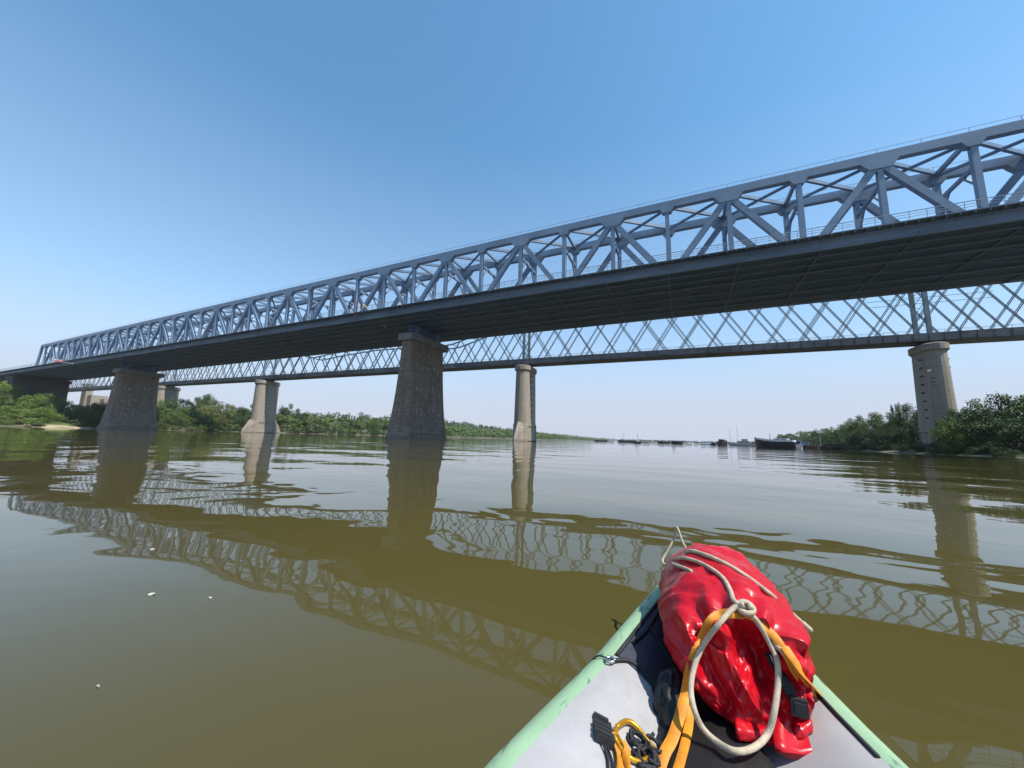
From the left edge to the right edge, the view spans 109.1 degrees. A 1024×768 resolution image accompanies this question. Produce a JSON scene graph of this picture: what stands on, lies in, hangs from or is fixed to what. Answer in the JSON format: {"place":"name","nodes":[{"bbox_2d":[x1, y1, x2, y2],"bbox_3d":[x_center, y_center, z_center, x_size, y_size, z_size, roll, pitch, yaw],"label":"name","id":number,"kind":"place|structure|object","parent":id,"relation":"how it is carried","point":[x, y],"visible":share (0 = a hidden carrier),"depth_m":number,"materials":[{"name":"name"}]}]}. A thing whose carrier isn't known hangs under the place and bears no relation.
{"place":"outdoors","nodes":[
{"label":"outdoors","id":0,"kind":"place"},
{"bbox_2d":[0,420,617,441],"bbox_3d":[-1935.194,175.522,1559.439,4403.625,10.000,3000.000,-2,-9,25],"label":"riverbank","id":1,"kind":"structure","parent":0,"point":[57,424],"depth_m":214.43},
{"bbox_2d":[0,380,20,404],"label":"willow tree","id":2,"kind":"object","parent":1,"relation":"on","point":[7,391],"visible":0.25,"depth_m":200.40,"materials":[{"name":"green plant"}]},
{"bbox_2d":[0,406,21,418],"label":"willow tree","id":3,"kind":"object","parent":1,"relation":"on","point":[8,409],"visible":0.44,"depth_m":162.67,"materials":[{"name":"green plant"}]},
{"bbox_2d":[0,384,30,415],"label":"willow tree","id":4,"kind":"object","parent":1,"relation":"on","point":[9,401],"visible":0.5,"depth_m":196.23,"materials":[{"name":"green plant"}]},
{"bbox_2d":[8,416,29,424],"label":"shrub","id":5,"kind":"object","parent":1,"relation":"on","point":[19,421],"visible":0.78,"depth_m":144.34,"materials":[{"name":"green plant"}]},
{"bbox_2d":[0,409,48,420],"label":"willow tree","id":6,"kind":"object","parent":1,"relation":"on","point":[16,416],"visible":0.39,"depth_m":150.87,"materials":[{"name":"green plant"}]},
{"bbox_2d":[1,395,52,418],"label":"willow tree","id":7,"kind":"object","parent":1,"relation":"on","point":[21,400],"visible":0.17,"depth_m":166.69,"materials":[{"name":"green plant"}]},
{"bbox_2d":[21,418,43,425],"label":"shrub","id":8,"kind":"object","parent":1,"relation":"on","point":[34,420],"visible":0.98,"depth_m":143.80,"materials":[{"name":"green plant"}]},
{"bbox_2d":[4,376,71,418],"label":"bridge abutment","id":9,"kind":"object","parent":1,"relation":"on","point":[39,386],"visible":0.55,"depth_m":212.94,"materials":[{"name":"concrete"}]},
{"bbox_2d":[13,393,69,421],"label":"willow tree","id":10,"kind":"object","parent":1,"relation":"on","point":[38,400],"visible":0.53,"depth_m":167.46,"materials":[{"name":"green plant"}]},
{"bbox_2d":[15,407,68,422],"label":"willow tree","id":11,"kind":"object","parent":1,"relation":"on","point":[38,414],"visible":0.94,"depth_m":152.71,"materials":[{"name":"green plant"}]},
{"bbox_2d":[48,400,80,421],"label":"oak tree","id":12,"kind":"object","parent":1,"relation":"on","point":[67,403],"visible":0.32,"depth_m":169.47,"materials":[{"name":"green plant"}]},
{"bbox_2d":[58,404,89,422],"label":"oak tree","id":13,"kind":"object","parent":1,"relation":"on","point":[73,416],"visible":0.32,"depth_m":167.73,"materials":[{"name":"green plant"}]},
{"bbox_2d":[71,404,105,423],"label":"oak tree","id":14,"kind":"object","parent":1,"relation":"on","point":[82,412],"visible":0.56,"depth_m":164.83,"materials":[{"name":"green plant"}]},
{"bbox_2d":[79,384,108,406],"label":"bridge abutment","id":15,"kind":"object","parent":1,"relation":"on","point":[88,398],"visible":0.27,"depth_m":308.78,"materials":[{"name":"concrete"}]},
{"bbox_2d":[85,402,106,423],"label":"oak tree","id":16,"kind":"object","parent":1,"relation":"on","point":[98,415],"visible":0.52,"depth_m":165.30,"materials":[{"name":"green plant"}]},
{"bbox_2d":[157,408,178,423],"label":"poplar tree","id":17,"kind":"object","parent":1,"relation":"on","point":[163,414],"visible":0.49,"depth_m":222.05,"materials":[{"name":"green plant"}]},
{"bbox_2d":[157,385,180,410],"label":"bridge pier","id":18,"kind":"structure","parent":1,"relation":"on","point":[165,393],"depth_m":240.43,"materials":[{"name":"concrete"}]},
{"bbox_2d":[157,397,181,423],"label":"poplar tree","id":19,"kind":"object","parent":1,"relation":"on","point":[163,406],"visible":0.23,"depth_m":229.65,"materials":[{"name":"green plant"}]},
{"bbox_2d":[161,410,191,425],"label":"poplar tree","id":20,"kind":"object","parent":1,"relation":"on","point":[171,417],"visible":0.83,"depth_m":219.89,"materials":[{"name":"green plant"}]},
{"bbox_2d":[166,397,198,414],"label":"poplar tree","id":21,"kind":"object","parent":1,"relation":"on","point":[188,403],"visible":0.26,"depth_m":232.13,"materials":[{"name":"green plant"}]},
{"bbox_2d":[173,405,205,425],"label":"poplar tree","id":22,"kind":"object","parent":1,"relation":"on","point":[191,408],"visible":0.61,"depth_m":227.44,"materials":[{"name":"green plant"}]},
{"bbox_2d":[183,414,204,426],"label":"poplar tree","id":23,"kind":"object","parent":1,"relation":"on","point":[195,419],"visible":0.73,"depth_m":225.16,"materials":[{"name":"green plant"}]},
{"bbox_2d":[190,405,212,426],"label":"elm tree","id":24,"kind":"object","parent":1,"relation":"on","point":[203,408],"visible":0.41,"depth_m":240.45,"materials":[{"name":"green plant"}]},
{"bbox_2d":[196,393,215,425],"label":"oak tree","id":25,"kind":"object","parent":1,"relation":"on","point":[207,397],"visible":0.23,"depth_m":275.99,"materials":[{"name":"green plant"}]},
{"bbox_2d":[196,412,223,426],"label":"poplar tree","id":26,"kind":"object","parent":1,"relation":"on","point":[211,420],"visible":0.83,"depth_m":228.12,"materials":[{"name":"green plant"}]},
{"bbox_2d":[197,399,224,421],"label":"elm tree","id":27,"kind":"object","parent":1,"relation":"on","point":[213,403],"visible":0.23,"depth_m":251.44,"materials":[{"name":"green plant"}]},
{"bbox_2d":[205,404,236,425],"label":"elm tree","id":28,"kind":"object","parent":1,"relation":"on","point":[216,413],"visible":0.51,"depth_m":244.80,"materials":[{"name":"green plant"}]},
{"bbox_2d":[214,414,234,428],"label":"elm tree","id":29,"kind":"object","parent":1,"relation":"on","point":[227,423],"visible":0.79,"depth_m":232.96,"materials":[{"name":"green plant"}]},
{"bbox_2d":[229,413,248,429],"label":"oak tree","id":30,"kind":"object","parent":1,"relation":"on","point":[240,419],"visible":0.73,"depth_m":243.73,"materials":[{"name":"green plant"}]},
{"bbox_2d":[229,407,250,427],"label":"oak tree","id":31,"kind":"object","parent":1,"relation":"on","point":[243,410],"visible":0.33,"depth_m":255.41,"materials":[{"name":"green plant"}]},
{"bbox_2d":[277,414,292,429],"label":"elm tree","id":32,"kind":"object","parent":1,"relation":"on","point":[286,419],"visible":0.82,"depth_m":273.62,"materials":[{"name":"green plant"}]},
{"bbox_2d":[277,403,299,429],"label":"oak tree","id":33,"kind":"object","parent":1,"relation":"on","point":[284,409],"visible":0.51,"depth_m":291.55,"materials":[{"name":"green plant"}]},
{"bbox_2d":[285,419,303,430],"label":"poplar tree","id":34,"kind":"object","parent":1,"relation":"on","point":[295,424],"visible":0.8,"depth_m":283.58,"materials":[{"name":"green plant"}]},
{"bbox_2d":[288,409,309,427],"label":"oak tree","id":35,"kind":"object","parent":1,"relation":"on","point":[300,416],"visible":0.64,"depth_m":294.81,"materials":[{"name":"green plant"}]},
{"bbox_2d":[296,416,316,428],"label":"poplar tree","id":36,"kind":"object","parent":1,"relation":"on","point":[306,421],"visible":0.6,"depth_m":296.71,"materials":[{"name":"green plant"}]},
{"bbox_2d":[304,416,329,429],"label":"elm tree","id":37,"kind":"object","parent":1,"relation":"on","point":[317,420],"visible":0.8,"depth_m":313.40,"materials":[{"name":"green plant"}]},
{"bbox_2d":[322,418,341,430],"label":"poplar tree","id":38,"kind":"object","parent":1,"relation":"on","point":[330,420],"visible":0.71,"depth_m":320.05,"materials":[{"name":"green plant"}]},
{"bbox_2d":[331,417,351,429],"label":"poplar tree","id":39,"kind":"object","parent":1,"relation":"on","point":[340,419],"visible":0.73,"depth_m":329.73,"materials":[{"name":"green plant"}]},
{"bbox_2d":[341,419,359,430],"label":"poplar tree","id":40,"kind":"object","parent":1,"relation":"on","point":[352,421],"visible":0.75,"depth_m":337.71,"materials":[{"name":"green plant"}]},
{"bbox_2d":[353,416,372,430],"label":"poplar tree","id":41,"kind":"object","parent":1,"relation":"on","point":[360,422],"visible":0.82,"depth_m":346.02,"materials":[{"name":"green plant"}]},
{"bbox_2d":[366,416,384,432],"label":"poplar tree","id":42,"kind":"object","parent":1,"relation":"on","point":[375,423],"visible":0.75,"depth_m":356.40,"materials":[{"name":"green plant"}]},
{"bbox_2d":[445,423,617,440],"bbox_3d":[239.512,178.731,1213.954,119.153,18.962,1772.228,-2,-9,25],"label":"riverside wood","id":43,"kind":"object","parent":1,"relation":"on","point":[466,431],"visible":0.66,"depth_m":591.17,"materials":[{"name":"green plant"}]},
{"bbox_2d":[176,419,572,439],"bbox_3d":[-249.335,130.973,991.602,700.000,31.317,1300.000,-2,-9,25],"label":"hills","id":44,"kind":"structure","parent":0,"point":[365,430],"depth_m":502.65,"materials":[{"name":"green plant"}]},
{"bbox_2d":[220,412,565,436],"bbox_3d":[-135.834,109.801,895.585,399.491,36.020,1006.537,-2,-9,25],"label":"hill wood","id":45,"kind":"object","parent":44,"relation":"on","point":[366,417],"visible":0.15,"depth_m":584.62,"materials":[{"name":"green plant"}]},
{"bbox_2d":[0,426,1023,767],"bbox_3d":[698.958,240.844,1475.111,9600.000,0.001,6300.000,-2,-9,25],"label":"water","id":46,"kind":"structure","parent":0,"point":[324,600],"depth_m":2.26,"materials":[{"name":"brown liquid"}]},
{"bbox_2d":[96,363,164,429],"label":"bridge pier","id":47,"kind":"structure","parent":46,"relation":"in","point":[131,403],"depth_m":157.85,"materials":[{"name":"grey concrete"}]},
{"bbox_2d":[241,379,280,432],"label":"bridge pier","id":48,"kind":"structure","parent":46,"relation":"in","point":[262,419],"depth_m":198.37,"materials":[{"name":"concrete"}]},
{"bbox_2d":[68,281,1023,391],"bbox_3d":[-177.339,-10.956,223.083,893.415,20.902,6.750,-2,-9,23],"label":"railway bridge","id":49,"kind":"structure","parent":48,"relation":"on","point":[960,336],"depth_m":118.42,"materials":[{"name":"grey paint"}]},
{"bbox_2d":[385,324,448,439],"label":"bridge pier","id":50,"kind":"structure","parent":46,"relation":"in","point":[417,413],"depth_m":89.42,"materials":[{"name":"grey concrete"}]},
{"bbox_2d":[0,115,1023,383],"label":"railway bridge","id":51,"kind":"structure","parent":50,"relation":"on","point":[950,245],"depth_m":70.19,"materials":[{"name":"blue paint"}]},
{"bbox_2d":[512,364,536,440],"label":"bridge pier","id":52,"kind":"structure","parent":46,"relation":"in","point":[524,427],"depth_m":136.36,"materials":[{"name":"concrete"}]},
{"bbox_2d":[484,584,908,767],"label":"kayak","id":53,"kind":"object","parent":46,"relation":"on","point":[612,681],"visible":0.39,"depth_m":0.78,"materials":[{"name":"grey plastic"}]},
{"bbox_2d":[593,711,616,767],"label":"strap","id":54,"kind":"object","parent":53,"relation":"on","point":[603,733],"visible":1,"depth_m":0.72,"materials":[{"name":"black plastic"}]},
{"bbox_2d":[613,718,655,763],"bbox_3d":[0.246,0.728,0.742,0.088,0.041,0.072,9,-11,-39],"label":"carabiner","id":55,"kind":"object","parent":53,"relation":"on","point":[621,724],"visible":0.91,"depth_m":0.75,"materials":[{"name":"gold metal"}]},
{"bbox_2d":[612,732,630,767],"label":"webbing loop","id":56,"kind":"object","parent":55,"relation":"attached to","point":[624,756],"visible":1,"depth_m":0.70,"materials":[{"name":"orange fabric"}]},
{"bbox_2d":[625,728,662,767],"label":"cord bundle","id":57,"kind":"object","parent":53,"relation":"on","point":[644,747],"visible":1,"depth_m":0.72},
{"bbox_2d":[652,667,775,767],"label":"fabric bundle","id":58,"kind":"object","parent":53,"relation":"on","point":[704,751],"visible":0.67,"depth_m":0.77,"materials":[{"name":"black fabric"}]},
{"bbox_2d":[658,543,814,759],"bbox_3d":[0.618,0.671,1.077,0.358,0.295,0.700,-2,-9,25],"label":"dry bag","id":59,"kind":"object","parent":53,"relation":"on","point":[734,681],"visible":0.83,"depth_m":0.85,"materials":[{"name":"red plastic"}]},
{"bbox_2d":[661,527,812,755],"bbox_3d":[0.708,0.667,1.192,0.358,0.259,1.101,-1,-9,19],"label":"rope","id":60,"kind":"object","parent":59,"relation":"attached to","point":[745,607],"visible":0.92,"depth_m":0.82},
{"bbox_2d":[656,608,821,767],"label":"webbing strap","id":61,"kind":"object","parent":59,"relation":"attached to","point":[683,713],"visible":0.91,"depth_m":0.79,"materials":[{"name":"orange fabric"}]},
{"bbox_2d":[764,651,809,720],"bbox_3d":[0.594,0.650,0.791,0.031,0.094,0.079,4,-9,-18],"label":"buckle strap","id":62,"kind":"object","parent":59,"relation":"hanging from","point":[799,707],"visible":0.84,"depth_m":0.77,"materials":[{"name":"black plastic"}]},
{"bbox_2d":[617,438,788,443],"bbox_3d":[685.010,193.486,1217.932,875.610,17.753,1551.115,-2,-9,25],"label":"wood","id":63,"kind":"object","parent":46,"relation":"on","point":[684,441],"visible":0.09,"depth_m":1888.93,"materials":[{"name":"green plant"}]},
{"bbox_2d":[717,439,726,445],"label":"barge","id":64,"kind":"object","parent":46,"relation":"on","point":[721,442],"visible":0.86,"depth_m":256.27,"materials":[{"name":"black paint"}]},
{"bbox_2d":[729,424,750,445],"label":"ship","id":65,"kind":"object","parent":46,"relation":"on","point":[744,442],"visible":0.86,"depth_m":302.57,"materials":[{"name":"grey paint"}]},
{"bbox_2d":[754,433,795,448],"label":"ship","id":66,"kind":"object","parent":46,"relation":"on","point":[783,443],"visible":0.89,"depth_m":136.99,"materials":[{"name":"blue paint"}]},
{"bbox_2d":[802,430,820,448],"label":"barge","id":67,"kind":"object","parent":46,"relation":"on","point":[806,445],"visible":0.46,"depth_m":174.34,"materials":[{"name":"brown paint"}]},
{"bbox_2d":[817,443,841,449],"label":"barge","id":68,"kind":"object","parent":46,"relation":"on","point":[828,446],"visible":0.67,"depth_m":150.76,"materials":[{"name":"brown paint"}]},
{"bbox_2d":[0,0,1023,445],"label":"sky","id":69,"kind":"structure","parent":0,"point":[158,158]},
{"bbox_2d":[844,447,1023,457],"bbox_3d":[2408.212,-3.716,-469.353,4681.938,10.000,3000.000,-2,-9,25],"label":"riverbank","id":70,"kind":"structure","parent":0,"point":[986,454],"depth_m":83.12,"materials":[{"name":"brown soil"}]},
{"bbox_2d":[796,431,808,441],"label":"poplar tree","id":71,"kind":"object","parent":70,"relation":"on","point":[801,434],"visible":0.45,"depth_m":318.64,"materials":[{"name":"green plant"}]},
{"bbox_2d":[811,428,827,444],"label":"oak tree","id":72,"kind":"object","parent":70,"relation":"on","point":[814,432],"visible":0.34,"depth_m":243.91,"materials":[{"name":"green plant"}]},
{"bbox_2d":[820,427,835,443],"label":"poplar tree","id":73,"kind":"object","parent":70,"relation":"on","point":[828,439],"visible":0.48,"depth_m":211.11,"materials":[{"name":"green plant"}]},
{"bbox_2d":[829,424,845,443],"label":"poplar tree","id":74,"kind":"object","parent":70,"relation":"on","point":[832,432],"visible":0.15,"depth_m":182.87,"materials":[{"name":"green plant"}]},
{"bbox_2d":[833,429,856,447],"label":"oak tree","id":75,"kind":"object","parent":70,"relation":"on","point":[842,444],"visible":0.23,"depth_m":145.87,"materials":[{"name":"green plant"}]},
{"bbox_2d":[832,418,861,442],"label":"poplar tree","id":76,"kind":"object","parent":70,"relation":"on","point":[843,433],"visible":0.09,"depth_m":153.78,"materials":[{"name":"green plant"}]},
{"bbox_2d":[842,414,875,437],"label":"poplar tree","id":77,"kind":"object","parent":70,"relation":"on","point":[853,427],"visible":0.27,"depth_m":141.86,"materials":[{"name":"green plant"}]},
{"bbox_2d":[842,427,876,448],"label":"oak tree","id":78,"kind":"object","parent":70,"relation":"on","point":[854,439],"visible":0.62,"depth_m":134.65,"materials":[{"name":"green plant"}]},
{"bbox_2d":[859,411,882,442],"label":"elm tree","id":79,"kind":"object","parent":70,"relation":"on","point":[866,423],"visible":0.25,"depth_m":132.32,"materials":[{"name":"green plant"}]},
{"bbox_2d":[858,424,889,447],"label":"elm tree","id":80,"kind":"object","parent":70,"relation":"on","point":[872,441],"visible":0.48,"depth_m":122.95,"materials":[{"name":"green plant"}]},
{"bbox_2d":[870,412,893,441],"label":"poplar tree","id":81,"kind":"object","parent":70,"relation":"on","point":[877,422],"visible":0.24,"depth_m":125.28,"materials":[{"name":"green plant"}]},
{"bbox_2d":[876,425,911,445],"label":"oak tree","id":82,"kind":"object","parent":70,"relation":"on","point":[884,435],"visible":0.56,"depth_m":113.36,"materials":[{"name":"green plant"}]},
{"bbox_2d":[890,401,902,430],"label":"poplar tree","id":83,"kind":"object","parent":70,"relation":"on","point":[899,412],"visible":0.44,"depth_m":117.83,"materials":[{"name":"green plant"}]},
{"bbox_2d":[885,403,917,446],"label":"oak tree","id":84,"kind":"object","parent":70,"relation":"on","point":[905,409],"visible":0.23,"depth_m":115.83,"materials":[{"name":"green plant"}]},
{"bbox_2d":[892,444,911,450],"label":"shrub","id":85,"kind":"object","parent":70,"relation":"on","point":[901,448],"visible":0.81,"depth_m":101.56,"materials":[{"name":"green plant"}]},
{"bbox_2d":[888,421,918,447],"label":"oak tree","id":86,"kind":"object","parent":70,"relation":"on","point":[913,433],"visible":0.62,"depth_m":109.00,"materials":[{"name":"green plant"}]},
{"bbox_2d":[904,442,926,451],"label":"shrub","id":87,"kind":"object","parent":70,"relation":"on","point":[916,445],"visible":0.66,"depth_m":95.38,"materials":[{"name":"green plant"}]},
{"bbox_2d":[908,340,959,446],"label":"bridge pier","id":88,"kind":"structure","parent":70,"relation":"on","point":[935,394],"depth_m":93.88,"materials":[{"name":"concrete"}]},
{"bbox_2d":[925,442,945,452],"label":"shrub","id":89,"kind":"object","parent":70,"relation":"on","point":[933,445],"visible":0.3,"depth_m":88.60,"materials":[{"name":"green plant"}]},
{"bbox_2d":[940,444,962,453],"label":"shrub","id":90,"kind":"object","parent":70,"relation":"on","point":[947,451],"visible":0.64,"depth_m":80.81,"materials":[{"name":"green plant"}]},
{"bbox_2d":[931,408,977,444],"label":"oak tree","id":91,"kind":"object","parent":70,"relation":"on","point":[952,412],"visible":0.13,"depth_m":85.93,"materials":[{"name":"green plant"}]},
{"bbox_2d":[928,418,982,453],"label":"willow tree","id":92,"kind":"object","parent":70,"relation":"on","point":[947,432],"visible":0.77,"depth_m":80.94,"materials":[{"name":"green plant"}]},
{"bbox_2d":[942,431,987,453],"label":"bush","id":93,"kind":"object","parent":70,"relation":"on","point":[957,445],"visible":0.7,"depth_m":79.42,"materials":[{"name":"green plant"}]},
{"bbox_2d":[937,419,1001,451],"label":"oak tree","id":94,"kind":"object","parent":70,"relation":"on","point":[969,444],"visible":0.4,"depth_m":78.07,"materials":[{"name":"green plant"}]},
{"bbox_2d":[963,447,988,454],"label":"shrub","id":95,"kind":"object","parent":70,"relation":"on","point":[974,451],"visible":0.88,"depth_m":75.59,"materials":[{"name":"green plant"}]},
{"bbox_2d":[937,398,1021,447],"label":"poplar tree","id":96,"kind":"object","parent":70,"relation":"on","point":[975,400],"visible":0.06,"depth_m":83.83,"materials":[{"name":"green plant"}]},
{"bbox_2d":[951,410,1018,444],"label":"oak tree","id":97,"kind":"object","parent":70,"relation":"on","point":[988,427],"visible":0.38,"depth_m":78.43,"materials":[{"name":"green plant"}]},
{"bbox_2d":[952,391,1023,448],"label":"oak tree","id":98,"kind":"object","parent":70,"relation":"on","point":[1002,399],"visible":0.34,"depth_m":79.94,"materials":[{"name":"green plant"}]},
{"bbox_2d":[964,420,1023,449],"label":"oak tree","id":99,"kind":"object","parent":70,"relation":"on","point":[996,438],"visible":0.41,"depth_m":75.30,"materials":[{"name":"green plant"}]},
{"bbox_2d":[980,443,1018,453],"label":"shrub","id":100,"kind":"object","parent":70,"relation":"on","point":[989,447],"visible":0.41,"depth_m":73.21,"materials":[{"name":"green plant"}]},
{"bbox_2d":[990,446,1009,456],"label":"shrub","id":101,"kind":"object","parent":70,"relation":"on","point":[997,452],"visible":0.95,"depth_m":70.70,"materials":[{"name":"green plant"}]},
{"bbox_2d":[990,422,1023,450],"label":"oak tree","id":102,"kind":"object","parent":70,"relation":"on","point":[1018,428],"visible":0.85,"depth_m":71.85,"materials":[{"name":"green plant"}]},
{"bbox_2d":[994,394,1023,429],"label":"poplar tree","id":103,"kind":"object","parent":70,"relation":"on","point":[1020,398],"visible":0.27,"depth_m":76.36,"materials":[{"name":"green plant"}]},
{"bbox_2d":[994,401,1023,441],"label":"oak tree","id":104,"kind":"object","parent":70,"relation":"on","point":[1018,419],"visible":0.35,"depth_m":74.50,"materials":[{"name":"green plant"}]},
{"bbox_2d":[1002,449,1022,456],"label":"shrub","id":105,"kind":"object","parent":70,"relation":"on","point":[1013,453],"visible":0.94,"depth_m":68.34,"materials":[{"name":"green plant"}]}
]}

